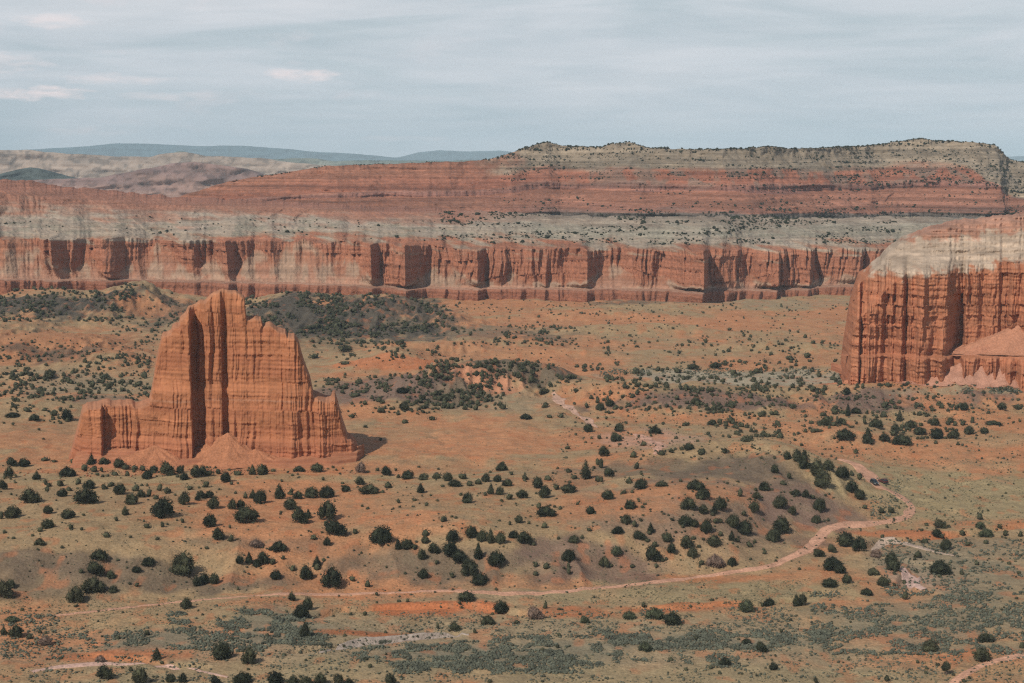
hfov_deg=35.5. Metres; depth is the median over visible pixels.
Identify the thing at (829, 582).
juniper tree
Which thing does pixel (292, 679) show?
juniper tree
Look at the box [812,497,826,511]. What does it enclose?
juniper tree
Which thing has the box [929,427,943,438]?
juniper tree
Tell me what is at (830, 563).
juniper tree
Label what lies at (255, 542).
dry shrub
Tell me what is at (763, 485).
juniper tree
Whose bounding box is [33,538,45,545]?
juniper tree
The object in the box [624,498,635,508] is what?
juniper tree
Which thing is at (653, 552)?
juniper tree
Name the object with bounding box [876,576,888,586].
juniper tree
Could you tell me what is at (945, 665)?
juniper tree
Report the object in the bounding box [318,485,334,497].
juniper tree
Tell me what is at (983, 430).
juniper tree
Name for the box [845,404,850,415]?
juniper tree
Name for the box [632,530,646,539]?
juniper tree
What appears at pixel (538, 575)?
grass tufts
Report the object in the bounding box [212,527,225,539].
juniper tree
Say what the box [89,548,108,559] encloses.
juniper tree
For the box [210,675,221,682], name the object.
juniper tree
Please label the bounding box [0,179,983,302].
cliff
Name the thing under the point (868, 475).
dirt road
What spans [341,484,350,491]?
juniper tree
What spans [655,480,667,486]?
juniper tree
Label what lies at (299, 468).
juniper tree
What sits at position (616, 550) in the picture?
leafy shrub
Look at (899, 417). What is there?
juniper tree
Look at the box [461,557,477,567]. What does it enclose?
juniper tree
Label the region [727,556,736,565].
juniper tree
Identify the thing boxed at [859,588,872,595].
juniper tree
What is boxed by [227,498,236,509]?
juniper tree
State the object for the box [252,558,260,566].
juniper tree
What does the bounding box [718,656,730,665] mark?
juniper tree
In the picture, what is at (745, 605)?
leafy shrub
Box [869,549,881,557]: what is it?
dry shrub
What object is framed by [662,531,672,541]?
juniper tree
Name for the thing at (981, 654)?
juniper tree
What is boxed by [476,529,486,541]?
juniper tree
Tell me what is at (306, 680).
juniper tree
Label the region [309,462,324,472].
juniper tree
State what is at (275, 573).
juniper tree
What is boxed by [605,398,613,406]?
juniper tree
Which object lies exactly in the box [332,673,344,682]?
juniper tree
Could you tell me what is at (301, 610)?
juniper tree
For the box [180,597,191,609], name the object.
juniper tree
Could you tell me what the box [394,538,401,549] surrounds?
juniper tree
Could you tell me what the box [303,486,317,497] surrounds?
juniper tree
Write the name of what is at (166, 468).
juniper tree
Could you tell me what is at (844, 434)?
juniper tree
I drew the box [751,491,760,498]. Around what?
juniper tree
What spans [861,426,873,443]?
juniper tree
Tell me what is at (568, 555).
juniper tree
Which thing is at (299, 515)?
juniper tree
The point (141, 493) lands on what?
juniper tree
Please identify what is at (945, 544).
juniper tree
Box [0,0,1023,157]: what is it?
sky
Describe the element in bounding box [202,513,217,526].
juniper tree
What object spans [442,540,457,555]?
juniper tree
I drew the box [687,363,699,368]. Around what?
juniper tree
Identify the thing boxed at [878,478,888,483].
parked car
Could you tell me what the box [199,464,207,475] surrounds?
juniper tree
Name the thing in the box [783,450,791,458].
juniper tree
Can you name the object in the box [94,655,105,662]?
dry shrub
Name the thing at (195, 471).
juniper tree
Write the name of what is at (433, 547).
juniper tree
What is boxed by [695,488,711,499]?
juniper tree
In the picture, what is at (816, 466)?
juniper tree
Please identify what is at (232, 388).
sandstone butte
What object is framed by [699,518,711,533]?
juniper tree
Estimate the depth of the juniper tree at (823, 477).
591.44 m
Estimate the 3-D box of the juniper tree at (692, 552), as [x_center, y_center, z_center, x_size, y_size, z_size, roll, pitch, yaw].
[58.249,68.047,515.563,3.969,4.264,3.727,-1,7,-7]
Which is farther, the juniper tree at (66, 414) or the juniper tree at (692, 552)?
the juniper tree at (66, 414)
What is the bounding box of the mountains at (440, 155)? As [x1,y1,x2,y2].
[395,150,1023,160]
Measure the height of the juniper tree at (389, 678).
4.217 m
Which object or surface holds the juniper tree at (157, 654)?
on the ground
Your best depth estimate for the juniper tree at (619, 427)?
732.75 m
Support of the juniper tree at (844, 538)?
on the ground
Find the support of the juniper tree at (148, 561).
on the ground
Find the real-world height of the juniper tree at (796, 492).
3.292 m
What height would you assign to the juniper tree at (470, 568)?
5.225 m
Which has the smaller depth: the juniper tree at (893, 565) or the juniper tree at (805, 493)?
the juniper tree at (893, 565)
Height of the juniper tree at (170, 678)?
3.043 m
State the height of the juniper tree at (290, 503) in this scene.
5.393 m
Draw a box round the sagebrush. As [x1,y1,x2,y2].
[0,367,1023,682]
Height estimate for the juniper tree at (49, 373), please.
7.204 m
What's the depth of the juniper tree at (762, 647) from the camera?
421.95 m
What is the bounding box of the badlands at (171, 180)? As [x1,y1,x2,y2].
[13,162,263,197]
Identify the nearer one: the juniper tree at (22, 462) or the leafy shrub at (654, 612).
the leafy shrub at (654, 612)
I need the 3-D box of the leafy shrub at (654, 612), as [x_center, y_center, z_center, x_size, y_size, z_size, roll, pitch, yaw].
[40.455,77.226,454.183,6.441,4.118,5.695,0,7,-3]
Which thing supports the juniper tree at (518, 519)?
on the ground
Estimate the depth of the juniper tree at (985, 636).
431.81 m
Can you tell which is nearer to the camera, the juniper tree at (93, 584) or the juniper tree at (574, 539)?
the juniper tree at (93, 584)
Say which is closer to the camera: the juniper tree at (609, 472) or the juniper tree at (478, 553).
the juniper tree at (478, 553)
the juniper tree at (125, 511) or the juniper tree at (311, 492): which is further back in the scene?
the juniper tree at (311, 492)
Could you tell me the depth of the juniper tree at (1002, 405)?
786.12 m
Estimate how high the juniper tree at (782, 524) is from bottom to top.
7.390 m
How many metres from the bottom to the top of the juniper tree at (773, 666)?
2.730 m
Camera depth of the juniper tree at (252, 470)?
614.83 m
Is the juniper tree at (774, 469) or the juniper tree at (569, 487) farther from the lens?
the juniper tree at (774, 469)
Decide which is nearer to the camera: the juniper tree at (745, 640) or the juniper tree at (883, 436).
the juniper tree at (745, 640)
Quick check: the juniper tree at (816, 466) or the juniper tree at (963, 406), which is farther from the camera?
the juniper tree at (963, 406)
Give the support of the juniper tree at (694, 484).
on the ground
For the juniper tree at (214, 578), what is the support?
on the ground
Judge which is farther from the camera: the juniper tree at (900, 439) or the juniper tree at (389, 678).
the juniper tree at (900, 439)
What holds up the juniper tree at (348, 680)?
on the ground
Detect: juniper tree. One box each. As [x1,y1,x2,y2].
[0,479,7,489]
[0,579,13,597]
[0,625,6,635]
[3,466,14,477]
[3,504,21,517]
[4,412,19,417]
[5,457,17,465]
[6,579,15,586]
[7,624,23,636]
[18,457,30,466]
[18,486,41,502]
[27,414,39,420]
[32,470,40,479]
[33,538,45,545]
[40,518,55,528]
[42,505,53,513]
[43,368,54,378]
[56,488,68,496]
[57,466,77,476]
[59,508,75,518]
[60,407,73,419]
[65,585,83,602]
[72,486,99,503]
[78,576,106,592]
[82,478,95,488]
[86,453,95,464]
[86,560,104,574]
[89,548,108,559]
[95,664,114,679]
[98,456,110,464]
[108,585,116,592]
[112,482,125,494]
[113,457,124,467]
[121,506,128,514]
[124,492,138,504]
[131,565,141,572]
[131,666,147,682]
[137,489,145,497]
[140,556,155,565]
[141,469,151,478]
[149,465,158,470]
[149,496,175,517]
[152,647,161,659]
[159,460,174,475]
[165,673,175,682]
[168,548,195,575]
[175,465,183,472]
[177,490,190,504]
[178,672,186,682]
[179,472,189,479]
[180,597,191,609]
[190,464,200,477]
[192,575,201,585]
[194,491,201,500]
[198,490,206,498]
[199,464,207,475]
[199,573,209,582]
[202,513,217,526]
[206,491,213,497]
[206,495,220,508]
[209,572,219,583]
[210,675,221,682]
[211,639,234,659]
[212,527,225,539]
[220,471,231,482]
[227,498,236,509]
[231,670,252,682]
[233,504,259,522]
[235,554,243,563]
[236,499,244,507]
[240,646,256,664]
[245,552,252,562]
[248,464,255,474]
[249,490,255,498]
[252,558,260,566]
[253,488,267,503]
[256,464,269,474]
[257,551,269,564]
[266,670,284,682]
[269,569,281,578]
[271,539,287,551]
[273,482,285,498]
[283,497,297,509]
[287,591,295,600]
[289,674,297,682]
[291,506,309,523]
[292,491,302,498]
[293,465,305,471]
[293,603,308,617]
[299,563,313,579]
[299,620,311,636]
[299,676,313,682]
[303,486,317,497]
[303,596,313,608]
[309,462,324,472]
[312,555,320,566]
[313,672,326,682]
[316,498,337,519]
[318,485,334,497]
[320,565,341,588]
[323,518,347,535]
[323,537,330,545]
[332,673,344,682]
[339,344,353,351]
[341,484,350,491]
[345,677,353,682]
[355,476,364,484]
[359,483,379,494]
[368,524,394,544]
[381,465,391,474]
[384,672,396,682]
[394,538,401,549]
[396,386,410,392]
[398,400,409,409]
[400,469,414,479]
[400,538,414,548]
[416,483,424,492]
[417,548,426,558]
[417,568,428,578]
[419,473,428,479]
[421,535,428,543]
[428,541,440,553]
[442,471,452,480]
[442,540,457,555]
[446,529,458,541]
[447,479,462,486]
[449,622,460,631]
[451,549,466,561]
[457,590,476,601]
[460,561,477,575]
[461,493,473,502]
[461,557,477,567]
[464,525,477,537]
[470,572,487,584]
[473,542,483,559]
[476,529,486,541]
[480,614,495,624]
[481,473,490,482]
[486,529,494,543]
[486,549,505,566]
[487,483,494,493]
[493,474,501,481]
[493,599,508,613]
[494,531,506,543]
[495,462,508,470]
[495,485,503,494]
[501,478,512,485]
[508,529,518,537]
[515,514,522,522]
[516,488,528,497]
[516,531,533,543]
[520,413,532,418]
[531,476,543,487]
[536,504,557,516]
[538,387,548,393]
[538,485,550,497]
[561,483,576,492]
[561,548,576,561]
[567,535,579,542]
[580,459,592,478]
[583,423,593,431]
[585,506,594,513]
[595,402,604,409]
[598,444,610,455]
[598,556,609,567]
[601,489,614,499]
[603,467,614,476]
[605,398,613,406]
[610,434,621,441]
[611,525,623,533]
[614,421,623,431]
[620,514,631,523]
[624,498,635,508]
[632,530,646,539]
[633,478,647,488]
[644,545,661,561]
[647,522,654,532]
[648,425,661,433]
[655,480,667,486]
[661,611,681,625]
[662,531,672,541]
[666,541,675,553]
[677,514,692,525]
[679,495,696,509]
[680,533,694,548]
[683,442,693,449]
[685,479,704,489]
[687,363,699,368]
[687,546,697,557]
[689,518,698,526]
[690,396,699,404]
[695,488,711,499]
[698,503,708,513]
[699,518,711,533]
[706,534,721,546]
[707,418,716,424]
[708,362,722,367]
[710,503,717,513]
[712,495,727,509]
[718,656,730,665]
[725,513,739,526]
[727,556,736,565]
[728,530,735,540]
[737,519,752,534]
[741,638,751,643]
[748,500,760,512]
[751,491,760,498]
[756,640,766,652]
[758,481,769,490]
[763,597,774,606]
[765,528,781,541]
[769,662,777,669]
[770,463,778,472]
[772,493,787,508]
[772,515,790,532]
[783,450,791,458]
[787,506,796,514]
[790,488,800,495]
[791,449,801,461]
[791,593,800,605]
[797,449,811,468]
[799,593,806,604]
[801,489,809,497]
[809,456,824,475]
[811,514,821,523]
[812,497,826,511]
[813,467,831,486]
[813,548,825,556]
[814,480,824,486]
[820,577,838,587]
[821,414,831,425]
[822,458,834,470]
[823,554,843,570]
[827,543,836,552]
[833,563,845,573]
[834,428,854,439]
[835,417,846,423]
[835,465,844,477]
[835,529,854,546]
[841,572,851,583]
[842,466,850,477]
[843,387,850,394]
[844,479,858,492]
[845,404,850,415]
[850,535,867,550]
[851,406,861,413]
[854,489,865,498]
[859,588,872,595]
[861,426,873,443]
[866,567,879,575]
[868,417,884,427]
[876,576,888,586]
[878,432,890,441]
[885,551,897,564]
[886,559,901,570]
[890,423,899,432]
[891,433,912,444]
[896,410,902,421]
[904,420,917,428]
[913,427,927,434]
[921,638,938,651]
[928,418,939,425]
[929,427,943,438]
[929,559,950,572]
[929,563,953,575]
[931,527,941,536]
[933,519,947,528]
[939,537,951,550]
[941,660,950,674]
[946,429,960,438]
[959,402,968,410]
[964,424,975,433]
[973,646,992,661]
[977,632,995,642]
[979,427,988,433]
[984,420,1002,425]
[997,402,1006,409]
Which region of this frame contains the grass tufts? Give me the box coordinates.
[0,399,1023,682]
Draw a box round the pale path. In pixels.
[30,662,227,677]
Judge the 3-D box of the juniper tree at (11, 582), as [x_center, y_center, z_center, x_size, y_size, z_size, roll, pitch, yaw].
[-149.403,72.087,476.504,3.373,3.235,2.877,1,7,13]
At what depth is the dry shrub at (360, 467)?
622.26 m
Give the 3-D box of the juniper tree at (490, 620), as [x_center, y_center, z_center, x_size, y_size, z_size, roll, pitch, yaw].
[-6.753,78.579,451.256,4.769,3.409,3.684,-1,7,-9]
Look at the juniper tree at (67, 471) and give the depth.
617.77 m
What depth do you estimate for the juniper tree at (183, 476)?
605.33 m
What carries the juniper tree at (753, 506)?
on the ground
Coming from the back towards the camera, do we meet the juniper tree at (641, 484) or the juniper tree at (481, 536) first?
the juniper tree at (641, 484)
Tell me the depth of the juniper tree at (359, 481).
599.60 m
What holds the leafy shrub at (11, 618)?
on the ground
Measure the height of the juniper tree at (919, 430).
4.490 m
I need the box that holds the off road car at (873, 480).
[870,478,878,484]
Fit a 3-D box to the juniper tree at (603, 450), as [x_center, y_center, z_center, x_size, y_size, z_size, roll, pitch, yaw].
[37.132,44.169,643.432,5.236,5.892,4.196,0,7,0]
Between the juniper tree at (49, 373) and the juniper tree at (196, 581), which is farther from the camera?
the juniper tree at (49, 373)
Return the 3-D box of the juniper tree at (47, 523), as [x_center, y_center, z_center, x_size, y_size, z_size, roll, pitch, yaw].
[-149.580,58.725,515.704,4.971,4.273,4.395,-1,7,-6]
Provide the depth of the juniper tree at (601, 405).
792.35 m
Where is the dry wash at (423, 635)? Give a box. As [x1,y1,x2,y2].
[320,632,468,652]
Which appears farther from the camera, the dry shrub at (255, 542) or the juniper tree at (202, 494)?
the juniper tree at (202, 494)
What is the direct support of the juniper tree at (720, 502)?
on the ground
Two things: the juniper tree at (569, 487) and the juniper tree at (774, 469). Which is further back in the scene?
the juniper tree at (774, 469)
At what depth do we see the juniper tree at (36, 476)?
610.88 m
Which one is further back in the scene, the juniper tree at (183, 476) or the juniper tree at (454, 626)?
the juniper tree at (183, 476)
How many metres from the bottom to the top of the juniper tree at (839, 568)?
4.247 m
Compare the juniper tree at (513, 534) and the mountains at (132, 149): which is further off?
the mountains at (132, 149)
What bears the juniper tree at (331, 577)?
on the ground
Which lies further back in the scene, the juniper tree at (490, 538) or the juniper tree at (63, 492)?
the juniper tree at (63, 492)
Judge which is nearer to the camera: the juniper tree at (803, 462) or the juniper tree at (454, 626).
the juniper tree at (454, 626)
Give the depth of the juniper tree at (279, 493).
572.29 m
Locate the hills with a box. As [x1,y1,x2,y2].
[174,151,476,165]
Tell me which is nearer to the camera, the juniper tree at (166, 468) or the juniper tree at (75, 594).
the juniper tree at (75, 594)
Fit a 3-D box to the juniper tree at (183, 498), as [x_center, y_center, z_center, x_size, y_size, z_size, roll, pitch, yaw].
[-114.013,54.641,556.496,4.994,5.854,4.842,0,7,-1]
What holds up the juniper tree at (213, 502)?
on the ground
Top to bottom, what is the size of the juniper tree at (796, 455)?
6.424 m
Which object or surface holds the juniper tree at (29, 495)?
on the ground
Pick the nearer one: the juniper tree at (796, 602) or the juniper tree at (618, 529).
the juniper tree at (796, 602)
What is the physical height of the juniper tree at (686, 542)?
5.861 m
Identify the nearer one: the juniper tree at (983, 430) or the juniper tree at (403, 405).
the juniper tree at (983, 430)
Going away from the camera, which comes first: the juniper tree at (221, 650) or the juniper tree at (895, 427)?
the juniper tree at (221, 650)
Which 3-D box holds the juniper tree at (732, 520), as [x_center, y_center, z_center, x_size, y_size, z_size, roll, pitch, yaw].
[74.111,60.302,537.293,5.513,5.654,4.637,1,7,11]
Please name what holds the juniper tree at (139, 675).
on the ground
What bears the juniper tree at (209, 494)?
on the ground
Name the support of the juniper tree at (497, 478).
on the ground
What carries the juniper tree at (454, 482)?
on the ground
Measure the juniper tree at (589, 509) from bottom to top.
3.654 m
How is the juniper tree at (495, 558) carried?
on the ground
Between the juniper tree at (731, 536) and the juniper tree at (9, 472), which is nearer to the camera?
the juniper tree at (731, 536)
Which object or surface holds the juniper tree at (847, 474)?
on the ground
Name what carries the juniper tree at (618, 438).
on the ground
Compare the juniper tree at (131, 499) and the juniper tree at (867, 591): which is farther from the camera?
the juniper tree at (131, 499)
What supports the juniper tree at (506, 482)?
on the ground
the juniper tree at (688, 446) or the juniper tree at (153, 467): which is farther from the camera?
the juniper tree at (688, 446)
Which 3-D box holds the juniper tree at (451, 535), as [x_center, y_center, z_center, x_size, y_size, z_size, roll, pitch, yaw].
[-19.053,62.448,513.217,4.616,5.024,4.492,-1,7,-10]
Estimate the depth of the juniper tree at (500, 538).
509.75 m
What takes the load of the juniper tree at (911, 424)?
on the ground
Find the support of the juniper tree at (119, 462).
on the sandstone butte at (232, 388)
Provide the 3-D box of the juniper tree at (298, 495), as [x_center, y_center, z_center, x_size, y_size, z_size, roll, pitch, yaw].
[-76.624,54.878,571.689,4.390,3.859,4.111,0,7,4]
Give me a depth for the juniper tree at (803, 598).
467.85 m
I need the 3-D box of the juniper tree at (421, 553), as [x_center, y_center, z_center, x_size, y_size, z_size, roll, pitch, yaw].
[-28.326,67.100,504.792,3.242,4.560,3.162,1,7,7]
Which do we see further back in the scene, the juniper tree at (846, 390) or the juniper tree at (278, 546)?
the juniper tree at (846, 390)
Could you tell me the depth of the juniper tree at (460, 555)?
502.81 m
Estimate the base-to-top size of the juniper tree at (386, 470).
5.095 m
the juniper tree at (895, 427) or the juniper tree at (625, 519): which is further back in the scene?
the juniper tree at (895, 427)
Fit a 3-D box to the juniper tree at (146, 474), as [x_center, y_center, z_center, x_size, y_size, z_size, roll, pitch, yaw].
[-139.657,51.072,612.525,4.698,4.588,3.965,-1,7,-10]
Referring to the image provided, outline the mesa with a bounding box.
[180,139,1023,218]
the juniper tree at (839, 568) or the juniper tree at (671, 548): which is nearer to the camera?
the juniper tree at (839, 568)
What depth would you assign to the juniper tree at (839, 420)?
744.61 m
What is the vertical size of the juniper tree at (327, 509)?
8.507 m
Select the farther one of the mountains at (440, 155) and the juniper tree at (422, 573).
the mountains at (440, 155)
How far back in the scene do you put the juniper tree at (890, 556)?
510.66 m
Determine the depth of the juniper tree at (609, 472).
596.99 m
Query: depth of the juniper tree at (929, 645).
422.54 m
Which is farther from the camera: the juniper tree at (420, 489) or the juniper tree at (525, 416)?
the juniper tree at (525, 416)
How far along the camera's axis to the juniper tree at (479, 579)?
487.56 m
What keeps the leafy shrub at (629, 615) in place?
on the ground
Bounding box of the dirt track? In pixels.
[948,652,1023,682]
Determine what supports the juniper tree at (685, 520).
on the ground
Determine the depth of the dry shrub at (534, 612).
454.11 m
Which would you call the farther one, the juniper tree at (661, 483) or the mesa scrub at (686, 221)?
the mesa scrub at (686, 221)
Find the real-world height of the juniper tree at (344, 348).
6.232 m
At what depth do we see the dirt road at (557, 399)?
797.47 m
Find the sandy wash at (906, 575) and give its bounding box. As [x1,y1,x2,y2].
[898,565,925,589]
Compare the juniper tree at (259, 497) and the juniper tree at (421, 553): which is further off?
the juniper tree at (259, 497)
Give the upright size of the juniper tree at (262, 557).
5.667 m
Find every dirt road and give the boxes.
[53,459,914,615]
[551,391,597,427]
[632,434,667,454]
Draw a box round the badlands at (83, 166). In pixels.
[0,150,333,177]
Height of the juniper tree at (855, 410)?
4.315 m
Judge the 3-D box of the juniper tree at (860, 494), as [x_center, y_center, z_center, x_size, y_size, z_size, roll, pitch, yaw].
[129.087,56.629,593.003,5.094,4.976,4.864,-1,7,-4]
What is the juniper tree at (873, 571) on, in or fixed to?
on the ground
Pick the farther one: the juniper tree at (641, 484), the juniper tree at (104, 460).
the juniper tree at (104, 460)
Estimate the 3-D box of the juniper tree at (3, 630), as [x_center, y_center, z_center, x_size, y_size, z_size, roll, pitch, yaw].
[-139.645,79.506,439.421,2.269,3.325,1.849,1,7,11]
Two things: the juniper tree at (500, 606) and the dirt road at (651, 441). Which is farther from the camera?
the dirt road at (651, 441)
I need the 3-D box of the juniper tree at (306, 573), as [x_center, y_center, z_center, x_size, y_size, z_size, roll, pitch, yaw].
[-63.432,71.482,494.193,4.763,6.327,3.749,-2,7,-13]
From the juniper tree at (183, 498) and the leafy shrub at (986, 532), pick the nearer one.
the leafy shrub at (986, 532)
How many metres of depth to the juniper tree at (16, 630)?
437.39 m
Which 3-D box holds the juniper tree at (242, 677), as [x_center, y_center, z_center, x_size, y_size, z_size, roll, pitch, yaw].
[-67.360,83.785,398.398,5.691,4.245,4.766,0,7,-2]
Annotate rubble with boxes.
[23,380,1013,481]
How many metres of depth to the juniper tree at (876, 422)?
742.40 m
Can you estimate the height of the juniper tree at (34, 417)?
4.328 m
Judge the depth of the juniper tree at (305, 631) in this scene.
433.81 m
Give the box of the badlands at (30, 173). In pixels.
[0,167,74,179]
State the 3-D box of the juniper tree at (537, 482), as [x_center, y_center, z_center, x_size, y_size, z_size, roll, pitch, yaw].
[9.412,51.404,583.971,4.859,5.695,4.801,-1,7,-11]
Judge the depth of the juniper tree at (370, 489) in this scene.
576.89 m
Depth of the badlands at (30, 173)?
4702.04 m
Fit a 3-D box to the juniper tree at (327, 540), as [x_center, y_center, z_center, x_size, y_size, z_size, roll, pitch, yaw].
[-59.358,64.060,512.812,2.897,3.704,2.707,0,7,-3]
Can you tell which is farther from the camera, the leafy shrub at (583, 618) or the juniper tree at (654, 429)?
the juniper tree at (654, 429)
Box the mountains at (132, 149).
[28,143,417,160]
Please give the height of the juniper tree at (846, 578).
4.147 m
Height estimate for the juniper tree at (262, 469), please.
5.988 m
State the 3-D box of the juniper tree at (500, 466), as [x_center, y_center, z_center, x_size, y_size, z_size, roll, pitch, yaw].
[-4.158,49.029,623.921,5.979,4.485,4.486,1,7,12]
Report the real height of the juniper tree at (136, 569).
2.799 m
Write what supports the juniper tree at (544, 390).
on the ground
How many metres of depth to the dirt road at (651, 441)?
685.86 m
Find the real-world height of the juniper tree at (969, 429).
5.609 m
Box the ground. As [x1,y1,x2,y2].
[0,280,1023,682]
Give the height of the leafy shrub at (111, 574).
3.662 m
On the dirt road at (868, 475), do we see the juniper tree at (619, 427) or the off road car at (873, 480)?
the off road car at (873, 480)
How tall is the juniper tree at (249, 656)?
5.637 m
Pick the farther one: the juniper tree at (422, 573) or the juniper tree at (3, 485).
the juniper tree at (3, 485)
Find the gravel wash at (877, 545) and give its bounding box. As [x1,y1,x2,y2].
[871,537,953,555]
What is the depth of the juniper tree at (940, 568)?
500.13 m
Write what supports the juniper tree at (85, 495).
on the ground
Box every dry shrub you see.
[38,635,52,645]
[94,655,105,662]
[249,538,263,547]
[355,461,365,472]
[527,605,543,619]
[704,553,725,567]
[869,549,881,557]
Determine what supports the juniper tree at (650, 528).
on the ground
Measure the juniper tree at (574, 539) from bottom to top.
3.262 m
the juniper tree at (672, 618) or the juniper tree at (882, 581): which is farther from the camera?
the juniper tree at (882, 581)
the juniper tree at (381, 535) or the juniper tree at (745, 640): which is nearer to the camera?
the juniper tree at (745, 640)
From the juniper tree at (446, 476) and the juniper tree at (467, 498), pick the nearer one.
the juniper tree at (467, 498)
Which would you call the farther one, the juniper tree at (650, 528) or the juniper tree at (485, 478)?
the juniper tree at (485, 478)
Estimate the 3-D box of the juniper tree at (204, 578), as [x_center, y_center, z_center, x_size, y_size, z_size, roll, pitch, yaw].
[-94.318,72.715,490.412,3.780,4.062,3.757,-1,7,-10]
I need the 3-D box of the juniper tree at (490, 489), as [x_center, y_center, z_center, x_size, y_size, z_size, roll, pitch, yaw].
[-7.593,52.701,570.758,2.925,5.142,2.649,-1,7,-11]
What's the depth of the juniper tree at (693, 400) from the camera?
791.48 m
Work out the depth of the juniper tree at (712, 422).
751.83 m
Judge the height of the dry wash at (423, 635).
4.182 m
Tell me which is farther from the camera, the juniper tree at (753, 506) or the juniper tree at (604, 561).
the juniper tree at (753, 506)
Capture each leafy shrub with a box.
[4,615,21,622]
[107,570,115,578]
[580,615,589,623]
[610,545,622,555]
[622,610,636,619]
[637,641,652,651]
[644,607,664,618]
[738,598,754,612]
[975,520,985,528]
[976,528,994,536]
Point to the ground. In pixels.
(420, 440)
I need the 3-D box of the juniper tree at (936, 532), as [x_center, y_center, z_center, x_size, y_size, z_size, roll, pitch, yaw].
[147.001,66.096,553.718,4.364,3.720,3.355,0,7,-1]
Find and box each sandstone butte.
[69,288,363,468]
[820,213,1023,391]
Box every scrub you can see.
[0,282,1023,682]
[0,296,1023,682]
[4,138,1023,244]
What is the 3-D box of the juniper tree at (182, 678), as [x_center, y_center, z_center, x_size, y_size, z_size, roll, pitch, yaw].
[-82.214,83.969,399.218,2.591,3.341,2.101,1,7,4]
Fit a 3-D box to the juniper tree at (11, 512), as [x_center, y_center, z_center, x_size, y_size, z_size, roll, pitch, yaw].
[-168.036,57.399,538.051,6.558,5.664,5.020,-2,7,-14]
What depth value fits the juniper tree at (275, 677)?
395.57 m
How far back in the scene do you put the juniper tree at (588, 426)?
730.68 m
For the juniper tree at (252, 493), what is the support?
on the ground
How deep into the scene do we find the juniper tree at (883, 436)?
715.41 m
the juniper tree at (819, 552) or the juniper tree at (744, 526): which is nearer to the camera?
the juniper tree at (819, 552)
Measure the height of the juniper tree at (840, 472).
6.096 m
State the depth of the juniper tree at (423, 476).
606.58 m
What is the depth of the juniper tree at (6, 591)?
469.66 m
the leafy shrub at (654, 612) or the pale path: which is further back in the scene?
the leafy shrub at (654, 612)
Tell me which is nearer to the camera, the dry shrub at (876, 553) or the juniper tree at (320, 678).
the juniper tree at (320, 678)
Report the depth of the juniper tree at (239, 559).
499.25 m
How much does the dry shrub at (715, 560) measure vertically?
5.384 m
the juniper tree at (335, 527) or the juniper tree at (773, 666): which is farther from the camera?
the juniper tree at (335, 527)
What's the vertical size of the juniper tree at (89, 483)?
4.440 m
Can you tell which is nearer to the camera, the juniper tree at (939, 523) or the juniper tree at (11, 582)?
the juniper tree at (11, 582)
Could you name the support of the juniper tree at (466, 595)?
on the ground
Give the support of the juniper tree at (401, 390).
on the ground
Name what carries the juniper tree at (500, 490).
on the ground
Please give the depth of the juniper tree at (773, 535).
536.96 m
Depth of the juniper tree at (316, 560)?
501.97 m
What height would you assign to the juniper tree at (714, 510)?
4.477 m
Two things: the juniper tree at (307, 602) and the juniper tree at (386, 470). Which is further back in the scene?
the juniper tree at (386, 470)
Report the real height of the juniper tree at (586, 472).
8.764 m
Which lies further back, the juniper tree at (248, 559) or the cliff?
the cliff
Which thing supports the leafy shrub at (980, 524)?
on the ground
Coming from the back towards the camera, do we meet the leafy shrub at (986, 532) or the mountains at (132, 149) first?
the mountains at (132, 149)
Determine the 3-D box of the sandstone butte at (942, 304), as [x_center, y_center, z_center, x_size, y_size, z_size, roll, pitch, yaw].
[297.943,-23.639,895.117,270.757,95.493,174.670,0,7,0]
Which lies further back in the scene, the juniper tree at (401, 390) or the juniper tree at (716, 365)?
the juniper tree at (716, 365)
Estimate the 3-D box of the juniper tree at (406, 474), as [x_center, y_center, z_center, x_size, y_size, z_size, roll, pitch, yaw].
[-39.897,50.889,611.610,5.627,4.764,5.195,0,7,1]
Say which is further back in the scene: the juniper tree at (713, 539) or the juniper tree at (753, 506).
the juniper tree at (753, 506)
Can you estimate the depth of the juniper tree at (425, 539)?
512.07 m
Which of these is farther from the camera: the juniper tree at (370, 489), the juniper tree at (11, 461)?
the juniper tree at (11, 461)
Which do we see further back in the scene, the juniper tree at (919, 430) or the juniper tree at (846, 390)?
the juniper tree at (846, 390)
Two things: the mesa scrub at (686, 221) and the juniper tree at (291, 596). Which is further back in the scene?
the mesa scrub at (686, 221)
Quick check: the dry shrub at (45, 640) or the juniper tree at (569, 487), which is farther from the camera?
the juniper tree at (569, 487)
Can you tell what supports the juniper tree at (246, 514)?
on the ground
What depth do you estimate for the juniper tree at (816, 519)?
561.10 m
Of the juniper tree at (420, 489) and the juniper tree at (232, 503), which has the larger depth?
the juniper tree at (420, 489)
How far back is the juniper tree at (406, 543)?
508.82 m
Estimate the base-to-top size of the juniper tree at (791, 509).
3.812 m
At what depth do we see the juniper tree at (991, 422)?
756.77 m
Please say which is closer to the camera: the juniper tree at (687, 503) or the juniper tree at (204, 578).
the juniper tree at (204, 578)

